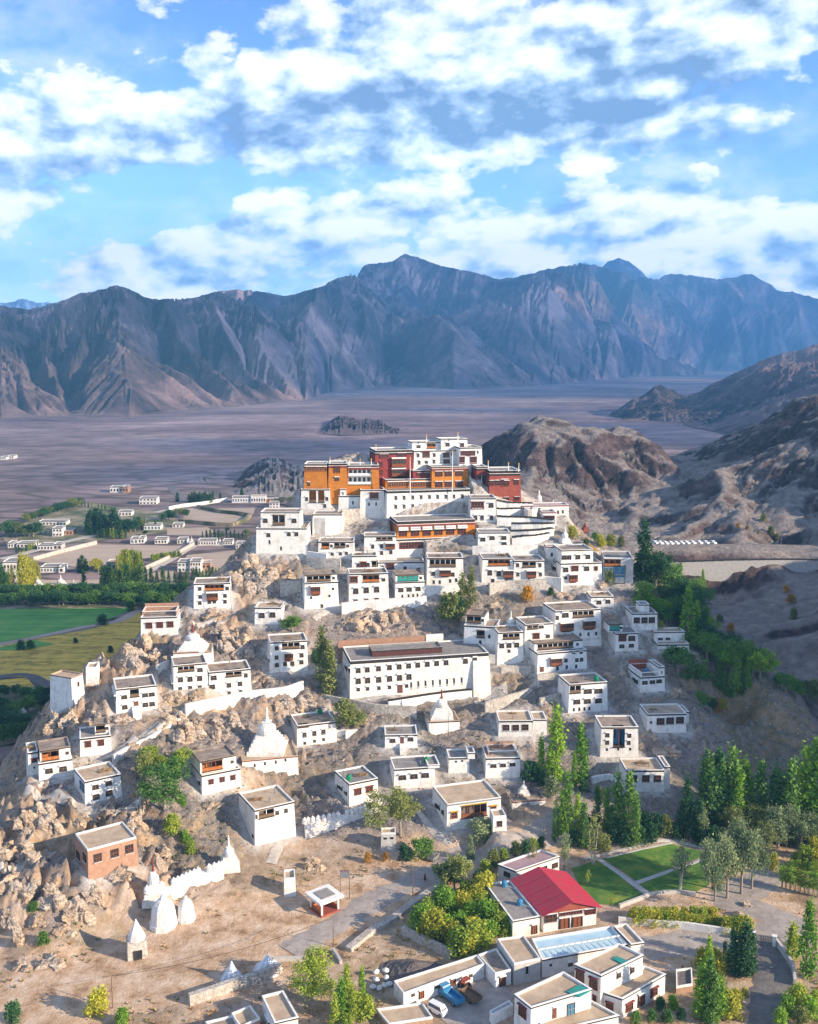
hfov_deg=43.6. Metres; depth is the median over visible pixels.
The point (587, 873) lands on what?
young tree
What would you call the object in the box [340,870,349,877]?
transformer
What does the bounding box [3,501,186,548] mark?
village ground
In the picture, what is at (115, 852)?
window
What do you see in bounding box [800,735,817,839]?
poplar tree
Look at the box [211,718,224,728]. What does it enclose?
rock outcrop
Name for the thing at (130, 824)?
rock outcrop
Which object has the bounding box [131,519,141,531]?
leafy tree
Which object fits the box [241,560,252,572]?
rock outcrop
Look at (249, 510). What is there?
bare field
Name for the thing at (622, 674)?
rock outcrop
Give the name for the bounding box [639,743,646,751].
rock outcrop
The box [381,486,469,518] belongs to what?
palace wing
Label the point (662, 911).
bush
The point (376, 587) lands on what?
window
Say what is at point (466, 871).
leafy tree
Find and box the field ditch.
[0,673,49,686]
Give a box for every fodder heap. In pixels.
[22,745,37,749]
[97,768,112,773]
[249,795,263,801]
[354,771,368,776]
[634,760,648,764]
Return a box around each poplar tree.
[0,567,6,583]
[3,572,10,584]
[7,569,10,584]
[9,564,15,584]
[15,553,26,584]
[18,551,31,584]
[25,556,31,585]
[26,553,33,583]
[30,558,34,583]
[33,558,36,580]
[37,565,41,581]
[76,558,80,572]
[77,554,86,572]
[79,569,87,582]
[83,557,88,569]
[84,509,96,534]
[92,507,99,529]
[93,508,106,534]
[98,565,106,584]
[101,567,108,583]
[102,513,107,527]
[105,507,121,534]
[106,562,113,584]
[109,569,115,583]
[112,566,122,583]
[115,555,118,569]
[116,515,123,531]
[118,551,122,569]
[119,563,126,584]
[121,548,125,570]
[123,563,131,583]
[124,548,131,570]
[128,550,132,569]
[129,548,135,571]
[130,569,135,580]
[133,549,137,569]
[133,550,141,571]
[134,570,139,585]
[137,562,144,586]
[139,551,144,567]
[142,566,147,582]
[148,567,153,582]
[154,570,159,582]
[159,567,165,582]
[178,568,182,582]
[184,569,188,582]
[190,567,194,580]
[194,566,198,576]
[199,492,204,501]
[207,565,211,576]
[208,492,212,503]
[312,622,334,692]
[320,639,339,694]
[328,989,340,1023]
[336,973,348,1020]
[341,961,351,1009]
[346,981,357,1021]
[357,965,366,993]
[457,570,467,608]
[465,564,478,608]
[465,834,475,860]
[535,732,546,779]
[543,702,569,784]
[544,741,554,776]
[551,799,560,842]
[557,789,569,835]
[560,767,577,833]
[570,750,578,786]
[571,721,588,784]
[572,791,581,829]
[578,796,591,848]
[581,734,590,779]
[591,782,602,827]
[601,784,611,831]
[605,767,625,834]
[617,767,637,842]
[629,791,642,847]
[633,516,655,582]
[674,795,689,836]
[678,582,696,644]
[679,770,693,826]
[684,793,697,843]
[690,957,711,1019]
[693,598,701,638]
[694,750,721,824]
[694,797,705,841]
[695,746,713,810]
[698,953,717,1023]
[701,568,704,585]
[702,934,714,968]
[704,766,722,829]
[705,968,722,1023]
[708,745,731,830]
[713,659,722,691]
[713,755,728,827]
[714,972,729,1023]
[717,640,724,677]
[720,740,746,826]
[721,668,726,694]
[722,938,727,959]
[725,674,733,697]
[725,927,739,975]
[726,767,746,831]
[728,653,741,697]
[733,931,744,977]
[734,658,742,691]
[736,915,757,978]
[739,669,745,695]
[740,753,756,831]
[743,656,752,691]
[749,755,772,833]
[749,933,760,974]
[764,761,784,826]
[772,770,789,836]
[777,755,801,845]
[783,921,800,960]
[791,739,816,839]
[796,897,817,979]
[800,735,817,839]
[807,759,817,841]
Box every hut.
[86,662,99,686]
[284,869,295,896]
[381,827,396,851]
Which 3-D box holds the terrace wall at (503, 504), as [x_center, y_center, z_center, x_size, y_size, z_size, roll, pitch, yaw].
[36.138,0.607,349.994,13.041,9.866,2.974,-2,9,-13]
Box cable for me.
[115,917,332,975]
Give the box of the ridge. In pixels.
[606,344,817,433]
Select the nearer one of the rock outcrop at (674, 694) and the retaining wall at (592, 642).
the rock outcrop at (674, 694)
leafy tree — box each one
[0,520,15,535]
[0,593,13,603]
[0,594,8,604]
[0,684,13,696]
[0,693,10,707]
[0,708,33,724]
[0,723,15,743]
[1,585,14,593]
[2,702,22,710]
[3,584,22,593]
[5,592,21,604]
[6,722,29,739]
[10,523,26,535]
[10,683,22,694]
[11,520,23,535]
[11,589,32,604]
[12,694,40,712]
[14,591,30,603]
[16,686,32,696]
[20,513,30,521]
[21,713,31,722]
[23,512,36,518]
[24,521,45,535]
[24,589,48,604]
[27,593,40,604]
[28,582,53,591]
[28,685,47,695]
[29,586,44,591]
[30,693,49,708]
[36,510,48,518]
[40,507,50,516]
[40,590,57,603]
[41,589,72,604]
[42,591,61,603]
[42,687,49,695]
[47,582,67,591]
[51,592,73,604]
[53,503,66,511]
[63,501,75,509]
[63,582,80,593]
[66,497,82,507]
[71,593,92,604]
[72,582,91,593]
[77,582,94,593]
[79,591,97,604]
[84,583,99,592]
[86,557,102,572]
[86,590,105,603]
[91,588,102,603]
[93,584,106,591]
[98,590,118,603]
[100,585,117,591]
[105,582,121,592]
[107,592,118,604]
[111,594,125,604]
[118,584,131,592]
[119,579,139,592]
[119,592,134,601]
[121,519,135,531]
[124,592,136,601]
[124,594,142,605]
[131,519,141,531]
[133,580,158,595]
[133,750,155,781]
[133,756,195,810]
[135,594,155,606]
[135,745,159,762]
[137,584,158,594]
[138,585,160,594]
[139,519,148,529]
[143,589,161,602]
[153,590,175,601]
[154,755,167,764]
[155,580,171,594]
[157,590,178,602]
[159,513,166,519]
[159,583,179,591]
[163,509,171,519]
[169,511,176,517]
[170,744,195,770]
[172,508,183,516]
[172,582,186,593]
[181,509,189,515]
[273,498,284,504]
[278,615,303,632]
[283,942,337,1000]
[330,696,369,728]
[361,784,425,836]
[407,836,435,861]
[430,862,451,885]
[433,852,472,891]
[447,855,474,885]
[464,815,491,844]
[632,581,656,597]
[632,590,658,605]
[633,550,677,594]
[648,598,671,617]
[649,559,685,595]
[653,571,698,601]
[657,609,673,624]
[658,644,708,673]
[662,606,680,625]
[664,594,691,621]
[667,578,687,593]
[671,602,706,621]
[673,590,712,614]
[679,608,709,632]
[679,665,714,687]
[682,628,722,658]
[688,577,718,599]
[690,620,718,634]
[693,690,711,708]
[696,827,747,898]
[697,622,724,637]
[699,639,736,661]
[699,843,727,900]
[702,605,710,613]
[706,615,720,630]
[706,697,718,712]
[713,809,763,894]
[714,649,745,675]
[715,804,747,835]
[717,637,759,670]
[718,824,773,888]
[720,632,747,643]
[722,633,753,653]
[738,799,767,833]
[740,645,773,676]
[745,644,776,680]
[755,657,781,676]
[759,802,805,848]
[772,671,782,687]
[774,673,797,694]
[786,807,817,846]
[791,677,806,697]
[802,678,817,699]
[810,678,817,703]
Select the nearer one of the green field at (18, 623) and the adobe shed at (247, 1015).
the adobe shed at (247, 1015)
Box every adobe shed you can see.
[205,1015,236,1023]
[231,1005,259,1023]
[376,1002,432,1023]
[676,967,692,993]
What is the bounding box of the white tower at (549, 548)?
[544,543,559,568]
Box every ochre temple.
[304,461,328,499]
[328,460,347,503]
[347,462,379,494]
[382,477,430,488]
[426,464,467,487]
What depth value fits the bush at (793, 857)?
226.52 m
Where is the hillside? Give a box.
[0,453,817,1023]
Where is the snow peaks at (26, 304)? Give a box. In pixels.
[0,299,49,309]
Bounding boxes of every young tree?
[528,840,537,856]
[557,832,572,869]
[581,813,606,864]
[585,870,589,885]
[608,894,614,909]
[668,839,694,889]
[695,807,710,844]
[754,819,767,837]
[763,820,778,854]
[775,865,786,887]
[781,867,792,888]
[785,865,797,890]
[788,859,796,868]
[788,868,801,891]
[793,859,802,871]
[794,869,805,892]
[798,859,812,871]
[800,871,812,893]
[801,871,815,894]
[807,861,815,881]
[809,870,817,895]
[812,874,817,897]
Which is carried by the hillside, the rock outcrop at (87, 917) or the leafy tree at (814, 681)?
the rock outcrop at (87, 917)
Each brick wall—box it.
[338,635,424,662]
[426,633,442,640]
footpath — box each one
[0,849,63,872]
[23,784,143,821]
[38,721,158,788]
[121,708,189,748]
[193,612,234,627]
[265,839,288,864]
[312,604,340,620]
[415,810,451,845]
[474,683,507,704]
[522,680,539,698]
[538,699,561,705]
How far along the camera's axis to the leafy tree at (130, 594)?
465.25 m
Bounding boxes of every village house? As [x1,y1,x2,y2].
[497,849,559,881]
[514,971,591,1023]
[539,1000,619,1023]
[574,943,643,1005]
[603,965,665,1018]
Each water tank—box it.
[346,774,350,780]
[502,880,514,888]
[517,899,530,907]
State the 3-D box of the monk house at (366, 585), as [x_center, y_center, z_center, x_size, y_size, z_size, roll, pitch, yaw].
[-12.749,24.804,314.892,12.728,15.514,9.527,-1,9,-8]
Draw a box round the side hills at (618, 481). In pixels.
[481,393,817,733]
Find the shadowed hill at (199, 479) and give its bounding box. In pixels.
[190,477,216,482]
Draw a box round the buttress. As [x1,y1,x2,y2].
[472,659,490,698]
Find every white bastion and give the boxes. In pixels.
[313,510,343,534]
[338,488,359,509]
[360,486,384,518]
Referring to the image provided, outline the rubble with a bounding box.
[1,519,799,929]
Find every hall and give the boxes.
[342,639,488,698]
[390,513,474,555]
[510,867,601,932]
[532,926,627,976]
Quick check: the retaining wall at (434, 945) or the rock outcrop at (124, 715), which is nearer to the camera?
the retaining wall at (434, 945)
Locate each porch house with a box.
[432,779,500,830]
[489,808,506,836]
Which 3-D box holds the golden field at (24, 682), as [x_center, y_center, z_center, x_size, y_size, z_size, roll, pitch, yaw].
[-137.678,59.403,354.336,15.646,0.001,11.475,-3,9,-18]
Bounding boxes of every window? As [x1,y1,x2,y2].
[31,757,38,762]
[45,766,53,773]
[59,764,67,771]
[75,850,79,861]
[79,780,84,793]
[82,852,85,863]
[84,740,90,747]
[92,782,99,790]
[92,791,99,800]
[94,853,102,863]
[97,739,103,745]
[105,778,112,786]
[105,788,112,796]
[110,848,119,858]
[112,685,115,700]
[121,694,127,699]
[122,703,127,709]
[125,844,133,854]
[142,691,148,697]
[142,701,148,706]
[145,622,152,628]
[149,691,154,696]
[149,700,154,706]
[156,622,162,627]
[166,621,173,627]
[177,675,183,682]
[187,675,192,681]
[197,666,202,671]
[197,674,202,680]
[209,683,215,688]
[210,674,216,680]
[230,774,235,780]
[258,611,264,617]
[269,611,275,617]
[305,466,326,471]
[333,466,340,472]
[349,576,357,582]
[353,587,358,593]
[354,787,362,795]
[355,677,360,683]
[356,666,360,672]
[360,561,366,567]
[363,586,368,592]
[365,666,369,672]
[365,676,370,683]
[365,785,373,792]
[369,492,378,499]
[374,585,379,592]
[376,664,381,670]
[376,675,381,682]
[380,454,388,457]
[386,563,394,569]
[387,481,409,487]
[387,663,392,669]
[387,674,392,681]
[390,737,395,742]
[397,673,402,680]
[398,527,408,536]
[398,773,406,779]
[399,541,423,548]
[406,662,411,668]
[406,672,411,679]
[407,586,411,591]
[410,527,420,535]
[410,772,418,778]
[411,481,430,487]
[415,661,420,667]
[421,771,429,777]
[422,451,430,457]
[422,526,432,535]
[425,660,429,666]
[434,526,443,534]
[434,659,439,665]
[435,471,442,476]
[435,481,442,486]
[443,452,449,457]
[443,459,450,463]
[445,470,451,475]
[445,481,451,486]
[445,525,455,534]
[450,810,458,818]
[455,470,462,475]
[455,480,462,486]
[457,525,467,533]
[459,456,464,463]
[461,450,475,455]
[463,657,467,663]
[470,456,476,463]
[470,501,484,508]
[490,804,497,808]
[497,821,502,827]
[500,762,506,766]
[501,479,507,486]
[503,725,508,730]
[503,871,509,878]
[506,641,511,647]
[509,761,515,766]
[512,725,518,730]
[514,479,518,484]
[514,641,519,647]
[516,1002,526,1019]
[522,724,528,730]
[532,633,540,638]
[544,914,557,923]
[552,862,558,868]
[559,909,582,916]
[562,611,569,617]
[563,566,568,571]
[567,1002,575,1015]
[571,565,578,570]
[573,698,580,704]
[574,967,584,982]
[583,687,592,693]
[584,565,589,570]
[584,697,591,703]
[584,907,595,915]
[588,975,597,990]
[594,687,602,693]
[595,697,602,702]
[605,1000,613,1010]
[612,565,625,584]
[616,969,622,978]
[618,634,626,641]
[625,999,634,1012]
[628,634,636,640]
[630,964,635,973]
[633,617,639,623]
[641,617,647,623]
[642,679,648,684]
[642,775,649,782]
[648,617,654,623]
[650,985,659,998]
[653,775,661,782]
[656,678,662,682]
[656,718,664,725]
[666,717,674,724]
[675,717,683,723]
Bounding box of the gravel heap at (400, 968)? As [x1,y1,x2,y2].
[378,958,442,987]
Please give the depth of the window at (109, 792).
233.59 m
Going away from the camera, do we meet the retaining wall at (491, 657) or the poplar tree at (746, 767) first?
the poplar tree at (746, 767)
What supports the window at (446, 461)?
in the white roof palace at (438, 450)
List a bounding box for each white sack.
[369,984,376,988]
[382,967,388,972]
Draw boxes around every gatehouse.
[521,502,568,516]
[539,509,555,525]
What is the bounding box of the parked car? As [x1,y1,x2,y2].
[427,851,440,861]
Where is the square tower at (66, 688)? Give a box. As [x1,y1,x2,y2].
[50,670,84,715]
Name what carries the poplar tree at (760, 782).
on the hillside
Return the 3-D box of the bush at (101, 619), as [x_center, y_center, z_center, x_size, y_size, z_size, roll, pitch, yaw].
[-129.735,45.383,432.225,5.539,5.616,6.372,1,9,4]
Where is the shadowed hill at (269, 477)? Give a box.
[230,457,303,498]
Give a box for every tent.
[220,959,241,981]
[253,952,282,978]
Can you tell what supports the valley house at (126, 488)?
on the valley floor
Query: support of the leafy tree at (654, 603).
on the hillside
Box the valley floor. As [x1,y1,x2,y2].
[0,371,737,765]
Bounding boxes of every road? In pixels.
[0,532,108,558]
[0,610,140,645]
[139,544,222,575]
[155,499,230,512]
[166,485,187,503]
[278,807,602,955]
[639,859,805,960]
[746,935,792,1023]
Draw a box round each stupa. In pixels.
[34,576,43,584]
[54,575,69,585]
[142,856,162,908]
[149,894,177,933]
[173,624,213,662]
[176,895,195,924]
[220,835,239,873]
[241,707,298,775]
[424,689,459,734]
[505,611,514,624]
[506,782,545,808]
[559,525,571,543]
[582,522,588,532]
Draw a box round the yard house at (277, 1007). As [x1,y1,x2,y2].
[262,990,298,1023]
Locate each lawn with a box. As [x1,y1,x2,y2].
[571,860,642,904]
[603,844,708,880]
[640,863,708,891]
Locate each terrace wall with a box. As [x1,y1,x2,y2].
[496,499,532,507]
[496,507,540,516]
[497,515,553,525]
[510,527,553,540]
[511,522,554,532]
[512,532,549,544]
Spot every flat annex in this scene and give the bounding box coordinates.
[486,880,539,936]
[614,923,643,953]
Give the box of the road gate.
[753,930,776,946]
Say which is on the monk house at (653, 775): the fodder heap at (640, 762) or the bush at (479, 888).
the fodder heap at (640, 762)
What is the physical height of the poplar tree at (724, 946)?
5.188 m
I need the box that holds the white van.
[427,998,447,1017]
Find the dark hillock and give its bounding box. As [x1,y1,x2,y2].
[316,415,402,435]
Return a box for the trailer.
[460,986,482,1003]
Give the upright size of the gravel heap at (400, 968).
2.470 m
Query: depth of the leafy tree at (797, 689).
284.51 m
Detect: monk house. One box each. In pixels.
[26,741,38,776]
[37,736,72,780]
[74,761,121,804]
[79,716,111,756]
[112,674,157,719]
[140,603,180,634]
[170,654,207,689]
[191,744,240,794]
[194,576,231,608]
[207,659,251,694]
[239,785,295,845]
[255,600,284,623]
[256,508,311,553]
[266,632,307,672]
[290,710,336,745]
[301,486,330,509]
[302,569,338,609]
[318,537,354,559]
[335,765,377,806]
[347,566,388,601]
[352,550,376,567]
[364,530,396,564]
[377,556,423,571]
[384,725,417,755]
[390,754,439,788]
[391,569,424,597]
[425,552,462,584]
[464,609,500,652]
[468,493,495,527]
[476,528,509,545]
[478,551,513,582]
[482,741,519,777]
[492,624,523,664]
[496,710,546,736]
[511,554,544,579]
[515,615,552,657]
[529,634,586,673]
[542,600,600,638]
[551,544,601,585]
[557,672,607,712]
[586,591,613,606]
[594,714,638,756]
[603,619,637,651]
[619,756,669,791]
[625,601,657,629]
[628,659,664,692]
[639,703,688,732]
[652,627,688,648]
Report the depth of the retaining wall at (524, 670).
288.65 m
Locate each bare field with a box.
[0,570,174,584]
[36,544,181,565]
[167,527,215,534]
[183,508,243,526]
[186,550,234,575]
[222,508,254,513]
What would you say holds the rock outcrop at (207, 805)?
on the hillside
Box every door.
[133,950,141,960]
[397,683,402,692]
[418,988,425,999]
[450,976,456,986]
[499,974,506,986]
[531,923,538,934]
[552,1005,557,1018]
[558,915,571,929]
[571,913,583,927]
[637,990,646,1007]
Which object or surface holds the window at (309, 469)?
in the ochre temple at (316, 473)
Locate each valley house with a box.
[0,456,8,459]
[2,557,23,579]
[8,455,17,458]
[8,540,17,547]
[16,540,38,547]
[37,542,54,549]
[40,519,69,524]
[40,563,61,572]
[52,525,65,535]
[53,541,64,549]
[59,563,67,572]
[64,528,76,534]
[106,559,116,570]
[110,485,123,492]
[118,509,133,515]
[122,485,130,492]
[130,536,138,543]
[138,535,146,542]
[139,496,159,503]
[144,522,162,529]
[155,536,168,543]
[172,522,184,527]
[177,537,188,543]
[177,558,190,571]
[190,557,202,571]
[198,538,217,544]
[202,560,211,568]
[223,538,233,544]
[232,495,250,502]
[236,541,244,548]
[251,495,265,502]
[266,497,278,501]
[269,501,279,507]
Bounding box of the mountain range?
[0,254,817,418]
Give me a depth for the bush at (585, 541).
332.06 m
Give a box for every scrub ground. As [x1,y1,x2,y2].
[0,593,167,608]
[0,686,49,745]
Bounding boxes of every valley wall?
[32,541,96,560]
[143,541,195,568]
[168,498,227,509]
[178,505,251,526]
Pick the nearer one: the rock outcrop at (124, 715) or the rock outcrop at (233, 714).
the rock outcrop at (124, 715)
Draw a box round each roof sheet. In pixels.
[566,985,590,997]
[612,956,626,965]
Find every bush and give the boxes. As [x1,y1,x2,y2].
[2,998,21,1023]
[14,639,25,649]
[25,639,35,648]
[27,901,38,913]
[35,930,50,946]
[82,984,110,1019]
[95,613,108,624]
[107,645,113,652]
[113,1005,129,1023]
[125,598,136,611]
[150,554,156,560]
[162,812,182,835]
[177,795,186,807]
[180,828,191,843]
[184,840,197,855]
[311,650,317,663]
[339,1011,353,1023]
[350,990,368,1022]
[356,992,377,1021]
[364,851,371,863]
[383,851,389,859]
[396,841,415,861]
[406,899,430,929]
[416,906,445,945]
[421,894,435,911]
[430,883,453,908]
[431,906,445,922]
[433,888,457,914]
[434,588,465,623]
[438,918,463,944]
[442,913,452,923]
[446,923,474,958]
[450,908,467,926]
[454,888,473,912]
[455,595,467,616]
[455,932,477,959]
[456,896,474,909]
[459,879,470,891]
[461,898,478,917]
[464,914,481,927]
[465,917,495,950]
[466,927,479,954]
[467,883,487,901]
[470,868,497,898]
[471,867,482,883]
[473,890,491,903]
[473,898,497,921]
[477,858,494,873]
[484,918,499,942]
[486,847,500,868]
[488,908,507,932]
[489,910,509,932]
[490,898,501,909]
[496,919,511,937]
[499,847,508,859]
[503,922,511,936]
[509,840,521,856]
[518,759,538,784]
[520,585,534,601]
[520,838,531,854]
[529,837,538,849]
[535,769,547,786]
[536,835,546,848]
[543,774,560,797]
[547,586,553,595]
[565,826,580,851]
[566,525,578,538]
[577,779,589,792]
[582,813,599,835]
[583,537,589,546]
[590,531,597,540]
[596,533,607,547]
[597,786,604,801]
[597,833,612,853]
[602,568,615,585]
[605,533,617,546]
[608,825,619,843]
[612,816,629,835]
[617,535,625,546]
[618,831,631,848]
[626,906,640,925]
[627,905,646,926]
[629,1009,641,1023]
[634,825,649,846]
[638,907,648,924]
[640,809,652,826]
[642,908,654,927]
[645,821,659,843]
[645,1007,657,1023]
[648,908,657,928]
[649,810,666,833]
[652,908,664,927]
[655,994,665,1011]
[657,620,664,628]
[658,813,674,841]
[660,906,669,911]
[660,908,668,926]
[660,1007,674,1023]
[662,909,672,928]
[666,994,679,1010]
[668,821,684,839]
[668,909,681,928]
[670,904,679,911]
[674,910,685,927]
[674,911,680,921]
[675,1006,686,1021]
[680,904,688,912]
[684,911,691,921]
[687,944,706,967]
[688,912,697,922]
[689,904,700,915]
[692,913,700,923]
[693,825,709,845]
[698,914,705,923]
[699,905,708,916]
[700,824,720,847]
[702,915,709,924]
[706,915,714,925]
[707,906,718,916]
[709,944,725,972]
[710,915,719,925]
[712,697,723,712]
[716,613,723,622]
[716,957,728,975]
[720,697,727,710]
[720,914,735,934]
[722,993,743,1022]
[723,988,739,1014]
[726,622,734,631]
[726,915,739,930]
[729,914,743,931]
[732,987,744,1005]
[737,913,748,932]
[740,913,755,928]
[742,985,748,995]
[760,513,767,520]
[766,851,779,871]
[767,525,774,535]
[772,1006,789,1023]
[774,533,779,540]
[778,991,795,1020]
[782,584,790,591]
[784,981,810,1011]
[786,594,796,603]
[789,606,798,619]
[789,849,799,863]
[791,1004,808,1023]
[795,842,813,865]
[799,994,817,1021]
[802,836,817,853]
[806,849,817,871]
[810,986,817,1004]
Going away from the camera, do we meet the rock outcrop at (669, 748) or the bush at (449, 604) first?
the rock outcrop at (669, 748)
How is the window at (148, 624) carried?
in the monk house at (161, 618)
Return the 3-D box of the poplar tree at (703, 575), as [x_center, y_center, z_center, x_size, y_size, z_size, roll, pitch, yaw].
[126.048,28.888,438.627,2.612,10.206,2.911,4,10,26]
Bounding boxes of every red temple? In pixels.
[369,447,412,485]
[471,464,487,485]
[487,466,520,501]
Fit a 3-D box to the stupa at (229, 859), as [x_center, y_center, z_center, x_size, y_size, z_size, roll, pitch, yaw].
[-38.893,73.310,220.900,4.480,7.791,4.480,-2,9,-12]
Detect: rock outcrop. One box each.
[0,847,13,859]
[0,875,13,895]
[0,915,7,928]
[1,907,9,920]
[2,840,14,848]
[7,844,21,862]
[7,914,16,928]
[8,879,22,897]
[9,870,19,879]
[11,920,25,947]
[11,962,22,972]
[12,816,22,837]
[15,849,26,863]
[15,958,26,965]
[18,882,37,901]
[19,810,38,828]
[20,827,31,837]
[21,964,32,971]
[22,840,34,852]
[25,850,41,864]
[26,879,41,888]
[28,918,39,928]
[31,801,45,815]
[33,912,42,918]
[34,729,43,740]
[34,958,50,970]
[36,811,53,825]
[36,918,45,927]
[37,816,53,834]
[37,893,54,911]
[42,720,57,737]
[42,882,60,895]
[44,803,57,819]
[44,952,57,960]
[45,732,53,738]
[49,957,66,971]
[50,710,59,726]
[51,925,66,937]
[52,893,66,912]
[53,819,65,836]
[55,727,64,736]
[57,714,70,729]
[61,900,78,925]
[61,924,70,932]
[64,929,77,936]
[68,707,76,718]
[68,718,79,732]
[71,895,88,909]
[72,817,86,827]
[77,907,96,927]
[81,891,92,903]
[88,883,100,900]
[94,712,100,717]
[94,892,104,906]
[96,811,101,822]
[100,809,111,817]
[104,866,120,882]
[110,715,121,724]
[116,713,128,719]
[116,865,129,877]
[118,870,135,881]
[119,654,130,668]
[122,717,133,724]
[123,642,138,657]
[124,748,133,758]
[125,815,136,832]
[128,655,143,667]
[128,742,138,750]
[128,749,140,758]
[128,811,141,823]
[134,647,147,660]
[136,819,148,831]
[141,633,153,651]
[147,650,160,663]
[149,852,167,871]
[152,648,163,657]
[153,702,162,710]
[156,843,171,857]
[159,656,166,662]
[160,701,165,707]
[162,705,171,712]
[163,693,172,702]
[163,856,173,867]
[164,714,177,728]
[168,727,185,744]
[172,692,177,700]
[173,710,188,720]
[174,694,182,702]
[183,720,197,738]
[184,731,195,744]
[188,691,195,697]
[192,693,203,701]
[192,717,203,728]
[195,727,206,739]
[201,611,214,619]
[201,800,213,810]
[205,607,217,614]
[207,725,221,742]
[209,626,219,637]
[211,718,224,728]
[214,803,224,808]
[215,613,224,619]
[215,620,224,630]
[215,637,224,652]
[220,728,230,741]
[221,628,231,642]
[224,640,234,654]
[224,719,235,731]
[228,571,243,584]
[229,650,244,659]
[229,709,239,721]
[231,636,235,645]
[234,721,244,733]
[235,639,240,647]
[236,645,249,651]
[237,633,249,645]
[238,565,244,574]
[239,583,244,592]
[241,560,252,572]
[243,580,257,597]
[243,624,254,636]
[244,571,254,582]
[244,649,254,660]
[248,553,258,566]
[248,634,257,646]
[251,676,258,683]
[252,564,265,576]
[252,575,261,584]
[255,672,263,678]
[257,582,270,598]
[260,676,267,683]
[261,576,274,592]
[263,566,272,574]
[265,567,278,578]
[266,573,276,582]
[273,577,284,592]
[273,701,284,715]
[281,698,291,709]
[283,570,294,576]
[286,576,295,579]
[286,708,295,721]
[295,701,303,712]
[298,696,306,701]
[299,861,313,870]
[303,701,309,711]
[305,694,313,703]
[305,856,320,864]
[308,701,317,710]
[311,863,325,871]
[335,621,346,631]
[343,617,352,622]
[345,622,353,630]
[352,612,362,619]
[353,619,364,632]
[360,607,372,616]
[362,614,370,625]
[363,621,374,632]
[369,613,377,620]
[372,623,381,633]
[377,612,388,622]
[379,621,387,627]
[381,628,389,634]
[386,609,396,618]
[389,613,399,623]
[488,603,495,608]
[498,679,507,685]
[554,592,563,598]
[565,595,573,600]
[595,578,607,588]
[602,672,610,677]
[617,671,627,676]
[638,731,648,738]
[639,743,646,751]
[648,732,657,740]
[652,747,669,757]
[664,744,675,754]
[669,749,681,758]
[670,691,678,697]
[672,687,682,693]
[731,910,743,915]
[741,900,751,906]
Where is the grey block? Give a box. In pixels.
[497,935,539,984]
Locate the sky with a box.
[0,0,817,302]
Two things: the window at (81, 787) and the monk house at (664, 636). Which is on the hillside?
the monk house at (664, 636)
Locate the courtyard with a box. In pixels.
[432,976,514,1023]
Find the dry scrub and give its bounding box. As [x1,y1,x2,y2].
[0,488,817,1023]
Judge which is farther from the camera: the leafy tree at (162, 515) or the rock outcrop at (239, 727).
the leafy tree at (162, 515)
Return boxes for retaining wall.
[112,714,185,765]
[156,660,169,674]
[184,681,303,714]
[188,961,281,1005]
[273,956,305,961]
[280,580,300,596]
[306,557,340,571]
[307,551,327,557]
[312,517,339,535]
[323,694,416,718]
[332,948,341,963]
[336,508,359,523]
[336,729,348,736]
[341,595,426,614]
[345,728,359,738]
[345,879,448,952]
[387,688,471,705]
[401,926,452,958]
[425,584,459,596]
[472,545,537,557]
[484,685,536,712]
[488,579,545,595]
[488,653,495,663]
[501,665,533,676]
[536,668,587,681]
[539,693,560,704]
[545,576,562,591]
[583,638,601,645]
[591,774,624,785]
[618,889,695,907]
[618,916,730,935]
[670,558,817,580]
[776,938,795,983]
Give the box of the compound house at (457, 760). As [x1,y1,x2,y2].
[446,746,474,772]
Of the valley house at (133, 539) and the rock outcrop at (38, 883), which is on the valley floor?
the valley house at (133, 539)
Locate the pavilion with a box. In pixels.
[305,884,343,917]
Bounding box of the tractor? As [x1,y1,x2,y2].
[458,975,471,988]
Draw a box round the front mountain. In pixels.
[372,301,703,389]
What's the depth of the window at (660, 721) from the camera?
267.55 m
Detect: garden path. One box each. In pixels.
[583,838,709,859]
[597,859,648,893]
[605,842,672,857]
[634,859,700,883]
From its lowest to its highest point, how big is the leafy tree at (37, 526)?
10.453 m
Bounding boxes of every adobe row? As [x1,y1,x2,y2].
[394,955,483,1004]
[478,948,510,987]
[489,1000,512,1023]
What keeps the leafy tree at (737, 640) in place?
on the hillside
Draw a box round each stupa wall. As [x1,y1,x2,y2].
[144,861,224,908]
[302,798,381,838]
[524,491,553,516]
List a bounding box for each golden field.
[0,612,140,680]
[0,677,33,686]
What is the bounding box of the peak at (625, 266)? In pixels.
[602,258,645,279]
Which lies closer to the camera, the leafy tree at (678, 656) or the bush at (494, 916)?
the bush at (494, 916)
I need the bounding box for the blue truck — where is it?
[437,981,464,1006]
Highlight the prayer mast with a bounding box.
[452,450,452,498]
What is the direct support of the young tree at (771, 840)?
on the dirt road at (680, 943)
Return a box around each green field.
[0,608,130,641]
[0,640,53,649]
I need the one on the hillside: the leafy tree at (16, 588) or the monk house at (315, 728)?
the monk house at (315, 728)
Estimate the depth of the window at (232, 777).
243.64 m
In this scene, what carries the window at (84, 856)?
in the brick house at (102, 851)
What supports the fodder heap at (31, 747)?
on the monk house at (32, 757)
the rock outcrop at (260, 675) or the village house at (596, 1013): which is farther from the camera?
the rock outcrop at (260, 675)
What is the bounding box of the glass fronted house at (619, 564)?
[600,550,632,584]
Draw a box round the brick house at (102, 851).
[75,821,138,878]
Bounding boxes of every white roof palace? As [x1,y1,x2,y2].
[407,437,467,468]
[455,444,481,472]
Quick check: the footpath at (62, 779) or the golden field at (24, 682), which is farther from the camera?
the golden field at (24, 682)
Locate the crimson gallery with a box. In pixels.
[410,468,429,478]
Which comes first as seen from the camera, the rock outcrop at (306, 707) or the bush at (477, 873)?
the bush at (477, 873)

